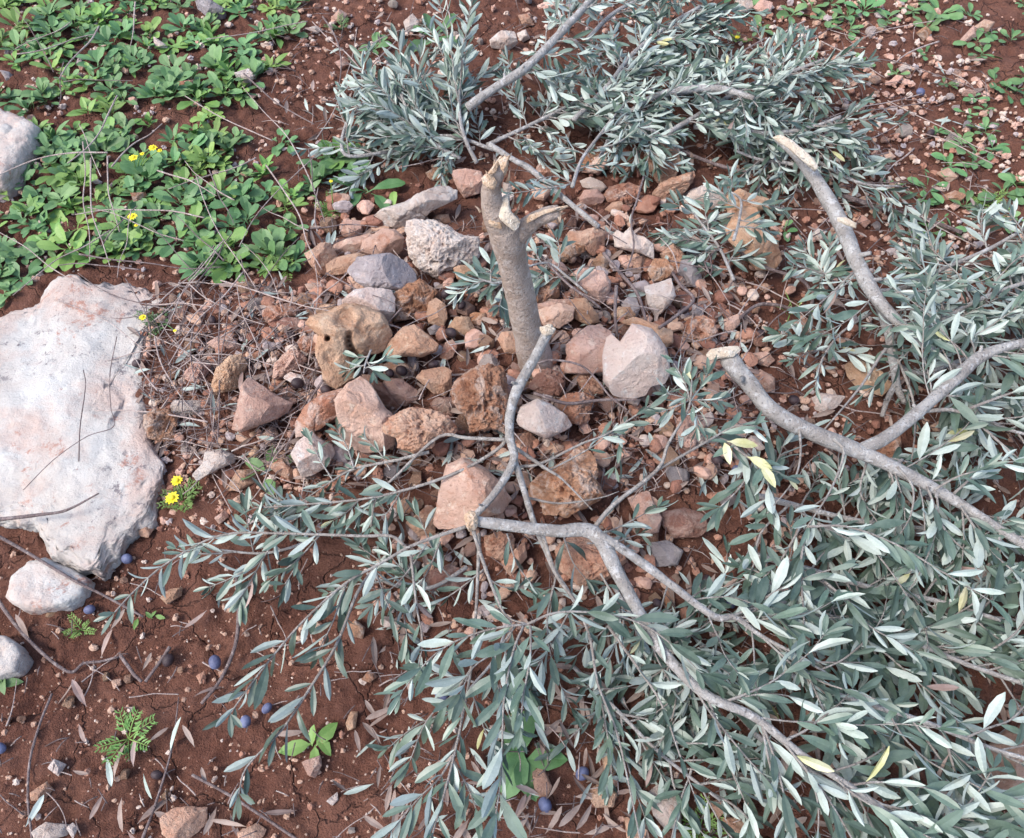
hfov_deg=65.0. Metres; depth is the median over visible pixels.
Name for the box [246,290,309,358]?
dry stem
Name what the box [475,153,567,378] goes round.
tree stump
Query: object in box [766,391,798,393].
dry stem
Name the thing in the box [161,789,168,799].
stone
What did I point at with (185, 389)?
dry stem
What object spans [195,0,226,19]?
stone
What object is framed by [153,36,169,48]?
stone
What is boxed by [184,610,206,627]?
fallen leaf
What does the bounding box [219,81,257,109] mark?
weed
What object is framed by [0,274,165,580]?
limestone slab
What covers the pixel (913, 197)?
dry stem
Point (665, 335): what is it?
rock
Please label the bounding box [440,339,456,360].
stone
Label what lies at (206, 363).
dry stem
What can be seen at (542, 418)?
rock
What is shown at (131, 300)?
dry stem
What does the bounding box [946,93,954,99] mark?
stone
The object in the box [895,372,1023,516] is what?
olive branch
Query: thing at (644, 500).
rock
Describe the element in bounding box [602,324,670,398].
rock
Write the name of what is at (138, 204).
weed
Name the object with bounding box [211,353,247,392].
rock
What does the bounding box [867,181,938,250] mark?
dry stem
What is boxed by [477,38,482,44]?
stone
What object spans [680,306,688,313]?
olive
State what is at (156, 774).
olive
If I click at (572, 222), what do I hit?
stone
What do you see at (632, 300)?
stone
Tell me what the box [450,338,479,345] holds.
dry stem
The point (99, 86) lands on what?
weed
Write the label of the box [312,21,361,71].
dry stem
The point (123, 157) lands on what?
weed
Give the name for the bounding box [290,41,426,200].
olive branch
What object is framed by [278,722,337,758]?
weed
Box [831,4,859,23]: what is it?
weed
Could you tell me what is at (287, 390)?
dry stem
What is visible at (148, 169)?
weed
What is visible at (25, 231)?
weed
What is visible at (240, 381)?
fallen leaf
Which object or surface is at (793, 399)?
olive
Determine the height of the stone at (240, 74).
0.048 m
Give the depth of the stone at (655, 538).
1.40 m
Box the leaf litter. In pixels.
[15,3,1023,837]
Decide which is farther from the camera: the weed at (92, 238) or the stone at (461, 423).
the weed at (92, 238)
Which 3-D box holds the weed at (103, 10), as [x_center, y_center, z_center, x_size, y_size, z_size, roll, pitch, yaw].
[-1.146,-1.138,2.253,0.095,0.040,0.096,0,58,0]
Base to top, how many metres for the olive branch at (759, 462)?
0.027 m
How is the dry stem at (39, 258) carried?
on the ground
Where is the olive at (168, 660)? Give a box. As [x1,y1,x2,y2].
[162,653,173,666]
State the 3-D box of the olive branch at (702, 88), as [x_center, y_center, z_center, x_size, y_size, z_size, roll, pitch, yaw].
[0.401,-0.774,1.933,0.628,0.243,0.408,0,58,0]
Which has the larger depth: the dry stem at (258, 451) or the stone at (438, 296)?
the stone at (438, 296)
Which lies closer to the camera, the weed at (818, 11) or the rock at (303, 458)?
the rock at (303, 458)
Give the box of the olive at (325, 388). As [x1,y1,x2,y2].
[320,385,331,392]
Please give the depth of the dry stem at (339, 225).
1.76 m
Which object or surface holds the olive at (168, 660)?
on the ground
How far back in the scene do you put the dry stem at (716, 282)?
1.67 m
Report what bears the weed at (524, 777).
on the ground
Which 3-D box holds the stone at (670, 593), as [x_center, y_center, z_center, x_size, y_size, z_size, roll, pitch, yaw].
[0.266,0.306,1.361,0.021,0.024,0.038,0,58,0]
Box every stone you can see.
[0,70,11,80]
[16,716,26,722]
[30,782,52,800]
[31,822,69,837]
[45,612,55,617]
[48,759,65,775]
[62,695,74,708]
[66,823,77,837]
[102,672,109,681]
[111,678,121,688]
[119,769,130,779]
[120,576,127,583]
[123,674,132,683]
[130,192,146,201]
[138,527,153,537]
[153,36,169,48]
[160,587,182,603]
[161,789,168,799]
[168,293,176,307]
[168,368,178,377]
[177,666,183,672]
[179,79,196,88]
[181,445,188,453]
[183,341,195,353]
[183,361,210,383]
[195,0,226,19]
[196,671,205,683]
[204,394,217,407]
[207,337,239,348]
[214,510,228,523]
[226,469,258,490]
[233,495,240,503]
[234,68,254,86]
[237,314,247,326]
[237,823,265,837]
[238,281,253,292]
[247,297,262,312]
[249,446,259,457]
[252,348,266,359]
[261,426,279,444]
[265,287,275,291]
[269,459,293,480]
[278,317,306,331]
[280,386,295,397]
[284,372,308,386]
[296,292,312,304]
[297,336,315,354]
[300,232,310,242]
[302,755,321,777]
[305,283,332,295]
[305,309,313,317]
[309,25,321,33]
[316,304,334,313]
[320,217,336,234]
[326,792,338,805]
[331,9,346,22]
[334,58,349,67]
[339,219,362,236]
[343,283,354,292]
[346,711,357,730]
[348,827,355,833]
[349,619,364,638]
[361,671,377,682]
[383,362,416,378]
[383,464,401,479]
[388,0,397,7]
[395,497,422,512]
[403,13,418,33]
[408,469,421,485]
[408,560,420,570]
[409,456,422,465]
[426,167,451,181]
[426,298,447,325]
[427,324,439,334]
[430,397,455,416]
[430,489,438,501]
[433,214,450,223]
[435,290,442,301]
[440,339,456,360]
[448,316,474,335]
[453,265,472,281]
[455,414,475,435]
[456,301,474,316]
[457,350,470,361]
[462,542,476,557]
[469,334,494,351]
[470,312,485,324]
[476,432,492,447]
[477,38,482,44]
[479,353,498,365]
[482,220,487,231]
[485,462,495,469]
[488,297,505,317]
[489,30,517,49]
[494,284,504,296]
[497,331,515,353]
[510,362,520,371]
[514,471,529,488]
[516,432,535,447]
[517,29,529,41]
[518,14,534,26]
[522,381,530,392]
[532,768,551,797]
[536,163,554,176]
[536,278,559,302]
[537,2,555,11]
[540,452,549,460]
[544,259,552,270]
[545,219,563,230]
[549,330,557,344]
[555,270,571,291]
[560,344,566,354]
[567,216,577,227]
[579,189,604,204]
[580,152,598,169]
[580,177,606,191]
[582,153,608,173]
[588,785,616,807]
[593,253,608,268]
[598,396,620,411]
[602,311,610,322]
[605,201,622,212]
[611,306,635,318]
[614,211,635,224]
[614,323,629,334]
[621,297,639,316]
[624,817,646,837]
[628,253,642,276]
[647,258,673,281]
[647,533,658,541]
[648,592,661,604]
[659,422,674,434]
[660,445,679,467]
[662,589,675,611]
[663,230,689,247]
[666,466,689,483]
[667,374,674,382]
[671,573,680,583]
[674,297,683,307]
[686,248,697,256]
[689,304,703,315]
[698,219,712,231]
[700,348,707,355]
[704,381,720,397]
[707,424,717,437]
[709,800,722,817]
[717,314,739,332]
[719,817,743,832]
[720,493,735,506]
[734,0,752,12]
[751,331,767,346]
[752,307,759,313]
[753,0,772,18]
[753,351,774,366]
[754,369,774,391]
[778,329,792,338]
[790,406,798,411]
[794,319,814,334]
[795,352,824,366]
[808,417,814,424]
[812,228,825,239]
[813,197,819,204]
[835,79,844,86]
[856,215,870,227]
[865,26,875,38]
[869,75,880,83]
[872,221,880,229]
[880,136,887,142]
[881,151,895,159]
[890,75,902,86]
[895,124,912,137]
[898,62,911,72]
[916,26,931,40]
[937,168,958,182]
[942,190,965,200]
[945,132,957,141]
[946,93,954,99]
[949,203,959,210]
[951,105,959,111]
[953,68,960,73]
[960,25,975,41]
[962,88,976,97]
[962,120,972,129]
[975,19,994,31]
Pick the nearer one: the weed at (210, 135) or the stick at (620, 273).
the stick at (620, 273)
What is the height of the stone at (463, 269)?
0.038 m
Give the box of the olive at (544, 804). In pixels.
[538,797,551,812]
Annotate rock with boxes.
[0,108,41,202]
[0,635,33,679]
[6,557,95,614]
[143,408,177,441]
[160,806,207,837]
[170,400,203,416]
[192,449,235,480]
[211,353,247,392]
[232,377,292,432]
[262,303,299,322]
[272,349,307,379]
[291,430,334,477]
[294,388,342,437]
[304,242,337,274]
[305,303,392,388]
[326,253,369,275]
[333,234,371,254]
[334,376,394,452]
[342,287,395,321]
[347,253,416,289]
[360,228,404,255]
[361,374,400,410]
[374,186,457,228]
[382,407,457,453]
[383,378,423,406]
[385,324,438,357]
[393,279,436,322]
[405,219,480,278]
[406,505,435,537]
[416,366,451,395]
[426,564,471,590]
[433,457,511,528]
[450,363,508,433]
[452,168,482,197]
[484,531,514,560]
[501,541,526,575]
[516,399,571,438]
[527,367,565,396]
[528,446,604,517]
[537,299,570,309]
[538,303,574,328]
[550,244,584,262]
[554,391,594,424]
[555,533,626,585]
[564,324,611,374]
[566,227,604,256]
[569,267,610,302]
[571,297,599,324]
[572,374,603,395]
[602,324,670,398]
[602,745,619,778]
[603,182,639,204]
[613,227,653,258]
[621,317,673,347]
[628,491,661,533]
[644,141,680,183]
[644,278,675,314]
[648,784,680,828]
[650,540,683,566]
[652,171,695,202]
[660,244,683,269]
[660,507,707,538]
[676,409,704,437]
[677,258,701,287]
[681,315,717,343]
[683,185,724,208]
[723,189,770,212]
[725,206,781,270]
[810,393,844,411]
[844,357,890,395]
[877,436,901,457]
[973,727,1023,809]
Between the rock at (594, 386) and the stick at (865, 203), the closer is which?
the rock at (594, 386)
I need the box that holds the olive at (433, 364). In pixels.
[428,360,438,368]
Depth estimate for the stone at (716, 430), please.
1.50 m
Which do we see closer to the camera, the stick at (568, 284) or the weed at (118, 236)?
the stick at (568, 284)
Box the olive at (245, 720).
[240,715,250,727]
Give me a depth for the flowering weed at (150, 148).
1.88 m
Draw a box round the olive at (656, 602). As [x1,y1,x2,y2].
[652,598,661,608]
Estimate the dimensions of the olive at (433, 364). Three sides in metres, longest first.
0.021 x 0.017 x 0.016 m
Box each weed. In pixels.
[0,0,22,7]
[0,0,35,7]
[0,6,31,35]
[0,28,13,46]
[0,29,34,50]
[0,50,25,70]
[0,82,21,96]
[0,87,27,110]
[0,191,8,200]
[0,204,41,228]
[0,235,16,258]
[0,241,44,264]
[0,248,5,262]
[0,255,6,274]
[0,264,14,289]
[0,281,20,307]
[0,677,23,694]
[3,258,43,288]
[7,90,38,116]
[8,213,47,237]
[9,30,33,43]
[9,194,44,215]
[12,233,55,258]
[13,14,40,31]
[14,44,45,62]
[14,164,43,189]
[19,188,42,201]
[20,77,56,97]
[22,184,68,205]
[25,0,72,25]
[26,33,51,49]
[26,218,70,243]
[27,86,58,106]
[28,9,62,33]
[28,116,53,129]
[29,50,63,70]
[30,144,56,167]
[31,209,56,232]
[32,15,71,41]
[32,36,81,58]
[33,130,80,162]
[34,0,60,15]
[35,42,77,58]
[35,120,68,142]
[35,151,82,187]
[36,224,86,271]
[40,144,69,167]
[40,180,80,214]
[48,161,81,178]
[48,205,99,246]
[50,80,85,96]
[52,66,78,86]
[52,134,74,163]
[54,160,97,186]
[54,194,81,217]
[58,5,91,24]
[58,8,88,28]
[58,50,91,67]
[58,139,86,165]
[60,121,88,135]
[62,612,96,638]
[65,238,112,267]
[66,0,90,12]
[66,62,100,89]
[66,97,99,115]
[70,188,112,213]
[71,24,97,45]
[72,148,103,168]
[75,65,110,84]
[76,7,110,31]
[76,15,97,31]
[76,47,118,73]
[77,132,124,161]
[81,116,121,142]
[83,2,121,26]
[83,225,105,254]
[84,25,123,52]
[88,124,109,147]
[90,72,131,97]
[92,99,125,115]
[93,707,157,765]
[94,92,120,107]
[94,113,120,129]
[95,179,125,199]
[95,197,124,221]
[95,229,121,255]
[97,42,130,58]
[97,210,143,241]
[97,228,142,263]
[99,0,113,5]
[99,63,121,79]
[102,112,140,148]
[103,52,121,70]
[104,79,140,97]
[104,126,134,149]
[108,89,137,104]
[108,151,162,177]
[109,19,134,39]
[110,200,160,226]
[111,211,158,246]
[112,212,148,240]
[113,1,139,14]
[113,144,161,184]
[113,175,152,208]
[115,15,141,38]
[116,238,151,260]
[119,43,142,52]
[119,49,156,72]
[119,54,137,77]
[119,157,163,187]
[120,16,161,43]
[120,45,144,63]
[122,173,166,195]
[123,0,153,12]
[127,143,156,159]
[131,31,153,62]
[133,81,172,105]
[133,611,164,629]
[134,112,157,133]
[134,306,176,336]
[135,220,168,251]
[142,196,170,206]
[142,202,174,225]
[145,0,169,9]
[146,65,193,94]
[148,53,187,80]
[149,213,212,257]
[150,146,180,169]
[151,81,192,103]
[153,181,206,221]
[154,36,191,55]
[156,476,202,511]
[157,123,183,143]
[159,0,194,12]
[159,141,200,169]
[161,12,202,34]
[161,166,193,191]
[168,62,206,79]
[170,246,219,272]
[174,113,218,140]
[177,77,211,106]
[177,88,219,109]
[177,131,207,163]
[178,130,219,162]
[178,200,212,237]
[180,176,214,203]
[180,245,217,279]
[181,141,225,169]
[181,238,199,258]
[181,244,232,280]
[184,31,210,50]
[186,128,201,141]
[187,15,200,31]
[187,18,220,39]
[187,215,215,238]
[190,12,220,27]
[190,106,224,128]
[191,160,207,175]
[192,115,228,146]
[196,231,236,260]
[197,27,230,47]
[199,44,233,75]
[200,169,242,201]
[200,248,249,282]
[201,71,242,106]
[201,187,233,217]
[203,148,232,169]
[204,47,231,67]
[206,53,249,79]
[209,177,265,219]
[210,246,248,282]
[212,76,251,100]
[212,214,241,235]
[213,0,252,7]
[213,131,241,154]
[213,226,249,256]
[215,126,253,144]
[217,32,256,55]
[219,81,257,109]
[224,0,251,21]
[224,160,261,186]
[229,178,258,203]
[230,196,275,229]
[231,43,261,60]
[232,55,263,76]
[235,58,264,87]
[240,446,292,494]
[241,244,272,265]
[243,253,278,277]
[247,229,284,267]
[248,153,276,181]
[249,21,269,38]
[251,227,295,271]
[252,180,283,199]
[257,0,285,16]
[257,22,283,48]
[261,228,297,248]
[262,13,283,27]
[262,53,291,69]
[266,13,307,40]
[267,213,308,241]
[269,246,303,281]
[271,128,299,156]
[271,187,308,227]
[276,0,300,12]
[276,0,301,5]
[278,179,303,204]
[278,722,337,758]
[279,240,308,271]
[292,179,320,199]
[296,140,356,177]
[302,164,324,187]
[314,179,355,217]
[317,138,359,168]
[317,148,367,176]
[323,12,348,29]
[332,159,404,208]
[359,32,391,54]
[389,191,396,204]
[408,13,456,51]
[498,711,567,801]
[680,794,727,837]
[730,32,751,42]
[752,15,772,35]
[773,220,797,241]
[776,3,809,23]
[776,292,821,321]
[801,0,825,16]
[810,12,844,27]
[823,0,844,7]
[830,15,863,39]
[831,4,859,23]
[844,0,890,16]
[855,52,875,66]
[876,9,900,26]
[887,63,909,74]
[900,5,921,15]
[905,191,939,205]
[907,169,947,203]
[913,12,948,30]
[915,222,945,238]
[917,45,933,60]
[918,0,963,19]
[931,152,970,176]
[934,126,950,134]
[937,213,966,239]
[938,76,958,88]
[943,127,976,153]
[949,188,985,209]
[953,28,993,47]
[953,108,978,121]
[956,2,982,20]
[963,93,989,102]
[964,151,992,168]
[966,116,1000,142]
[968,44,1002,58]
[972,188,1007,208]
[973,102,995,113]
[977,172,1023,204]
[979,135,1010,160]
[985,31,997,39]
[988,67,1021,91]
[994,81,1023,103]
[998,173,1023,195]
[999,28,1023,42]
[1002,208,1023,232]
[1016,66,1023,81]
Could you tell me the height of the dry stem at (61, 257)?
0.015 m
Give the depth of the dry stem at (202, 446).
1.50 m
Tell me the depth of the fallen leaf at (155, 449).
1.53 m
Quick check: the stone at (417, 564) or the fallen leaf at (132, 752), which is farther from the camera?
the stone at (417, 564)
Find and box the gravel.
[0,0,1023,837]
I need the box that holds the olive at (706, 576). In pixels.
[702,574,710,582]
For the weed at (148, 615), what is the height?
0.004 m
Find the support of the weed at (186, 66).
on the ground
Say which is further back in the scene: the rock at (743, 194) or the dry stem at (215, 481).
the rock at (743, 194)
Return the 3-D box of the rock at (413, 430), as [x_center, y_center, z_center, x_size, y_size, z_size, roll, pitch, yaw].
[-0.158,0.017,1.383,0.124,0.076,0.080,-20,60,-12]
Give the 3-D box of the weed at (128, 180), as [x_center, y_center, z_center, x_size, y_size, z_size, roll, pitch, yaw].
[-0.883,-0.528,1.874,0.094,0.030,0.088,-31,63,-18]
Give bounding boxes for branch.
[93,354,1023,837]
[166,487,319,625]
[238,324,691,603]
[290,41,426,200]
[317,497,467,663]
[333,23,460,161]
[334,345,404,383]
[361,66,494,186]
[366,634,541,786]
[387,0,532,163]
[445,247,509,326]
[465,0,640,111]
[486,45,651,174]
[488,142,600,228]
[501,73,669,206]
[525,581,791,787]
[526,219,594,295]
[534,666,780,837]
[542,0,715,41]
[549,44,801,162]
[568,0,770,139]
[594,87,694,191]
[646,189,777,280]
[666,17,881,161]
[693,78,909,187]
[695,158,792,246]
[696,271,1023,701]
[698,428,781,487]
[703,98,819,220]
[726,506,1023,713]
[729,418,989,615]
[753,732,1023,837]
[762,134,1023,477]
[781,552,1023,802]
[791,673,1023,837]
[799,155,920,232]
[880,195,1023,338]
[886,301,1023,453]
[887,197,1023,394]
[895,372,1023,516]
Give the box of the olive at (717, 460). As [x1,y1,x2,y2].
[711,455,722,464]
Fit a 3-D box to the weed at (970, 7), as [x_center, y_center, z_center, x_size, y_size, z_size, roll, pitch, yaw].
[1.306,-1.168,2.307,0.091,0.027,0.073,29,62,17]
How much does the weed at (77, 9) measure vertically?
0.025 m
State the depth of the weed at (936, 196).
1.95 m
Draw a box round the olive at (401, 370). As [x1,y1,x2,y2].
[396,365,407,375]
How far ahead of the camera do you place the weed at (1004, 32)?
2.24 m
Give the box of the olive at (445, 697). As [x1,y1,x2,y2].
[435,694,448,699]
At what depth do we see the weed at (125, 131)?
1.98 m
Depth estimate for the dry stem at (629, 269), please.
1.62 m
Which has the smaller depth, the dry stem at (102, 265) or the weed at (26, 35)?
the dry stem at (102, 265)
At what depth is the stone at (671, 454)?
1.45 m
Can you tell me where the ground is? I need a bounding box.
[0,0,1023,837]
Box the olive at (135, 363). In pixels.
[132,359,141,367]
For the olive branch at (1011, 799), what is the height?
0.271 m
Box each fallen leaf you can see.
[25,795,43,826]
[71,680,86,706]
[79,725,84,741]
[89,796,101,819]
[101,630,111,656]
[106,759,112,785]
[110,609,124,629]
[130,742,135,766]
[143,774,151,798]
[153,441,159,452]
[170,717,180,749]
[179,422,199,426]
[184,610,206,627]
[194,686,221,696]
[210,819,246,826]
[230,814,238,835]
[238,372,242,389]
[259,436,272,439]
[265,809,296,814]
[284,100,288,112]
[309,291,328,295]
[344,783,373,794]
[354,730,360,751]
[466,348,469,365]
[515,794,525,816]
[554,587,582,601]
[575,793,593,798]
[620,810,648,829]
[628,434,642,441]
[699,480,706,495]
[749,369,760,373]
[969,58,985,60]
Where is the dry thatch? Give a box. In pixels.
[0,0,1023,837]
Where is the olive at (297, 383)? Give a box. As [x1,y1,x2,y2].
[291,378,303,388]
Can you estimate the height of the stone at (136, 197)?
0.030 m
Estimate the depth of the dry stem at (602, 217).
1.77 m
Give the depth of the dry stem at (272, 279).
1.66 m
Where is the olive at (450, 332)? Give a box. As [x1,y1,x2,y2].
[445,327,456,337]
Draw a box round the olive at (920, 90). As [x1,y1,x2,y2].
[916,88,924,95]
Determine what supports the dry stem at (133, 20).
on the ground
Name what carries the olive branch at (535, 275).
on the rock at (595, 283)
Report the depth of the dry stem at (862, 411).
1.54 m
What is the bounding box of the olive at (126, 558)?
[121,554,132,563]
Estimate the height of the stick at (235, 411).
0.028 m
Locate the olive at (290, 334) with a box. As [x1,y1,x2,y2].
[287,331,295,339]
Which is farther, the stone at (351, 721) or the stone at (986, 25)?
the stone at (986, 25)
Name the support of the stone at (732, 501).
on the ground
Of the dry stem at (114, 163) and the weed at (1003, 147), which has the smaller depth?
the dry stem at (114, 163)
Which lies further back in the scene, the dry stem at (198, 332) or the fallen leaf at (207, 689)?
the dry stem at (198, 332)
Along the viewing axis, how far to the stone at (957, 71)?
2.15 m
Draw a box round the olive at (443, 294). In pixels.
[440,289,450,298]
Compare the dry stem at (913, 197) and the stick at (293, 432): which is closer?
the stick at (293, 432)
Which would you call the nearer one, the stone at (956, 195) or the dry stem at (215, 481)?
the dry stem at (215, 481)
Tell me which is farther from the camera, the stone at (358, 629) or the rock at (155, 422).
the rock at (155, 422)
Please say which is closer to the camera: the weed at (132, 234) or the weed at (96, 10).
the weed at (132, 234)
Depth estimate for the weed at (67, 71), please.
2.10 m
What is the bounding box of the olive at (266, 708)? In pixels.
[262,703,271,713]
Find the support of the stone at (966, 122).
on the ground
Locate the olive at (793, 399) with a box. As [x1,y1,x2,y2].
[788,395,799,404]
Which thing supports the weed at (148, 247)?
on the ground
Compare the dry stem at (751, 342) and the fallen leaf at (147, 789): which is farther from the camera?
the dry stem at (751, 342)
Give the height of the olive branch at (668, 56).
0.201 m
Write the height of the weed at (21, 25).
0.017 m
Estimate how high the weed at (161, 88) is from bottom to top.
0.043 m
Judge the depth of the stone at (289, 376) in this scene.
1.53 m
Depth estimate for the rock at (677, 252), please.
1.72 m
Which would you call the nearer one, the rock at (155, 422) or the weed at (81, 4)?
the rock at (155, 422)
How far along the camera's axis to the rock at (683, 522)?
1.39 m
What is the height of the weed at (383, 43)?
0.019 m
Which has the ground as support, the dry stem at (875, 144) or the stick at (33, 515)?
the dry stem at (875, 144)
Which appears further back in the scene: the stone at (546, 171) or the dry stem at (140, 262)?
the stone at (546, 171)
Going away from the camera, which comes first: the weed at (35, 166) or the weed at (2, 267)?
the weed at (2, 267)
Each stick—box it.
[0,493,98,521]
[0,535,143,617]
[0,600,118,673]
[23,336,116,489]
[26,693,52,837]
[78,370,85,461]
[118,654,142,682]
[141,697,178,837]
[144,646,171,681]
[191,774,296,837]
[200,407,274,436]
[200,576,240,703]
[217,293,220,443]
[284,380,323,450]
[529,242,600,308]
[533,392,640,404]
[537,359,627,410]
[602,252,646,319]
[613,285,617,336]
[627,176,644,268]
[658,272,694,329]
[679,148,804,193]
[739,299,813,319]
[740,252,829,319]
[838,193,962,233]
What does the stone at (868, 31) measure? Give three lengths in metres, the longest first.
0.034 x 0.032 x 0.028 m
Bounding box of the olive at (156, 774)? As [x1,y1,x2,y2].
[151,770,162,779]
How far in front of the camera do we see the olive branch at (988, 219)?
1.66 m
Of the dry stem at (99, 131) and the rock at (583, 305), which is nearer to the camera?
the rock at (583, 305)
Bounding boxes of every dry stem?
[0,152,107,174]
[0,232,73,281]
[0,794,23,815]
[6,680,16,725]
[12,7,53,72]
[13,230,109,294]
[15,22,70,48]
[17,34,93,54]
[46,792,66,827]
[53,299,154,357]
[58,61,63,107]
[58,263,139,270]
[59,26,99,78]
[63,79,132,81]
[67,95,117,163]
[75,209,204,217]
[78,273,175,312]
[79,124,100,176]
[79,253,218,268]
[81,651,120,681]
[82,141,89,261]
[83,661,119,690]
[84,660,93,696]
[87,207,183,240]
[90,158,109,265]
[95,410,207,422]
[101,206,136,246]
[106,349,160,360]
[107,156,119,231]
[111,123,161,166]
[114,311,150,318]
[117,209,131,277]
[125,278,150,346]
[129,693,178,697]
[130,1,135,46]
[132,354,158,390]
[139,325,213,374]
[147,302,210,306]
[148,343,247,363]
[149,226,195,272]
[152,311,170,388]
[154,243,219,319]
[154,336,205,420]
[155,239,224,343]
[155,758,171,779]
[156,321,241,326]
[157,170,215,195]
[157,242,216,303]
[157,316,210,392]
[162,384,236,407]
[163,438,248,458]
[165,329,265,352]
[165,344,201,431]
[166,303,216,363]
[168,157,255,189]
[168,272,243,364]
[172,307,255,373]
[172,365,239,392]
[175,214,223,260]
[177,776,195,795]
[180,294,221,352]
[182,258,226,319]
[182,366,186,426]
[183,282,244,284]
[183,301,207,331]
[185,96,272,140]
[185,161,234,200]
[187,282,263,324]
[187,436,283,459]
[189,353,304,372]
[190,327,195,389]
[193,362,244,372]
[194,321,264,338]
[194,452,264,506]
[196,175,255,287]
[196,232,232,283]
[206,429,231,512]
[207,21,307,39]
[209,170,233,223]
[210,390,243,481]
[210,446,240,492]
[211,449,292,503]
[212,395,218,437]
[220,280,328,310]
[221,299,230,362]
[222,431,286,472]
[223,391,287,419]
[231,433,273,451]
[234,237,299,318]
[236,285,270,385]
[239,153,318,246]
[239,456,308,485]
[240,256,263,318]
[242,86,315,190]
[242,243,282,312]
[243,73,313,123]
[243,453,265,489]
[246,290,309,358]
[249,347,251,378]
[251,376,301,397]
[251,443,285,500]
[252,326,270,377]
[258,313,302,345]
[259,205,308,230]
[263,397,315,424]
[265,164,321,269]
[269,329,311,349]
[270,606,285,637]
[273,415,291,453]
[285,304,336,311]
[292,337,305,383]
[299,477,304,519]
[302,234,357,263]
[308,149,324,221]
[308,264,317,364]
[310,224,377,228]
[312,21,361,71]
[313,272,347,303]
[314,188,317,231]
[316,29,356,138]
[322,16,341,84]
[325,272,398,305]
[336,808,373,837]
[358,28,403,49]
[372,24,414,64]
[379,671,406,686]
[398,158,443,167]
[406,300,457,325]
[418,364,443,399]
[442,330,463,357]
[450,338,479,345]
[509,84,555,137]
[534,827,579,833]
[558,366,576,384]
[562,367,597,411]
[568,298,590,324]
[571,215,626,243]
[583,293,612,310]
[584,205,616,229]
[606,296,658,310]
[612,266,650,270]
[657,293,711,316]
[660,238,678,272]
[669,260,712,267]
[671,329,694,365]
[675,413,729,419]
[680,324,686,371]
[690,299,694,349]
[692,330,736,342]
[698,265,730,305]
[701,235,709,273]
[705,241,727,261]
[709,376,763,402]
[724,39,763,61]
[728,303,758,328]
[732,388,778,411]
[738,271,768,314]
[742,319,761,359]
[745,281,798,306]
[749,176,814,246]
[754,20,804,45]
[756,132,827,190]
[757,310,786,337]
[760,327,814,359]
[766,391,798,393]
[767,204,824,210]
[769,164,906,183]
[780,217,828,309]
[782,228,829,251]
[792,25,841,45]
[806,101,930,110]
[820,93,921,122]
[821,41,884,77]
[829,118,907,159]
[836,297,898,312]
[837,404,891,415]
[842,152,888,155]
[850,20,934,45]
[857,128,909,190]
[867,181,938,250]
[876,58,993,98]
[880,217,945,287]
[881,148,914,181]
[881,184,977,246]
[887,100,1001,157]
[894,41,939,63]
[894,181,940,220]
[925,134,992,163]
[934,66,972,86]
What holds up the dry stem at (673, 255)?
on the ground
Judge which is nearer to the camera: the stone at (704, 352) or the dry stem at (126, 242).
the stone at (704, 352)
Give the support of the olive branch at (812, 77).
on the ground
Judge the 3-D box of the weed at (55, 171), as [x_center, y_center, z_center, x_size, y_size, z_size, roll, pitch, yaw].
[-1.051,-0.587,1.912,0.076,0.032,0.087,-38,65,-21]
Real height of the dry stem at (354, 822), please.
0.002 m
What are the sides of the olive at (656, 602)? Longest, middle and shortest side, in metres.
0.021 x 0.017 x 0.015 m
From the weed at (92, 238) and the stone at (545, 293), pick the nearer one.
the stone at (545, 293)
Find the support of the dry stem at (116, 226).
on the ground
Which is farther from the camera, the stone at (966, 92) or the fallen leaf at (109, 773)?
the stone at (966, 92)
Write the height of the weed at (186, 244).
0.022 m
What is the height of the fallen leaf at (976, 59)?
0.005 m
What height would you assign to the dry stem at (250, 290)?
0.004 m
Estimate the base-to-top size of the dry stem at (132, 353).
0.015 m
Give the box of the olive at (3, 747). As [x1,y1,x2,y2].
[0,742,6,753]
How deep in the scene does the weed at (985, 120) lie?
2.03 m
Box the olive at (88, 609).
[83,605,94,613]
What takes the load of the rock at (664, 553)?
on the ground
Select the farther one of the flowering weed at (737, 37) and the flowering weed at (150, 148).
the flowering weed at (737, 37)
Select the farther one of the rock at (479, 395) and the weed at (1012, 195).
the weed at (1012, 195)
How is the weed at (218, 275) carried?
on the ground
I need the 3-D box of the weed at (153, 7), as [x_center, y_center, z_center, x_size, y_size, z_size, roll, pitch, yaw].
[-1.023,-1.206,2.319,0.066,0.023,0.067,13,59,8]
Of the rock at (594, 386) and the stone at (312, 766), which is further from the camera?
the rock at (594, 386)
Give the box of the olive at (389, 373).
[385,369,393,377]
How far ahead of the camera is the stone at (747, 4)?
2.33 m
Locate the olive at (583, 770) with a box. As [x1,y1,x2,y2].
[575,766,588,780]
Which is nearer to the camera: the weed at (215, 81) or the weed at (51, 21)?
the weed at (215, 81)
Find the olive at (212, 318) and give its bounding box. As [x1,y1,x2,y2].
[208,315,215,324]
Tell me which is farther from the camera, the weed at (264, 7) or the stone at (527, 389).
the weed at (264, 7)
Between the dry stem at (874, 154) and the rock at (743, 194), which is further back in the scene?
the dry stem at (874, 154)
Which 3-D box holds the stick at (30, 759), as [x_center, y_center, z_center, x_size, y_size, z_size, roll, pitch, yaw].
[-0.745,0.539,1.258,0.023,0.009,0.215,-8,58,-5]
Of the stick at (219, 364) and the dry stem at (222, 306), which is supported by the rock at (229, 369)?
the stick at (219, 364)
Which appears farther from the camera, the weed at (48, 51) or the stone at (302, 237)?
the weed at (48, 51)
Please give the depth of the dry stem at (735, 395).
1.50 m
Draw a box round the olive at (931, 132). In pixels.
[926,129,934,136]
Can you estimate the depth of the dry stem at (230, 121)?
1.94 m
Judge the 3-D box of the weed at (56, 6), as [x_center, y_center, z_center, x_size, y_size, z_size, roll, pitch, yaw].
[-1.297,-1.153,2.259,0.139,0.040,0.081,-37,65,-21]
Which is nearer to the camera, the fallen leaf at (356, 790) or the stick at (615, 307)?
the fallen leaf at (356, 790)

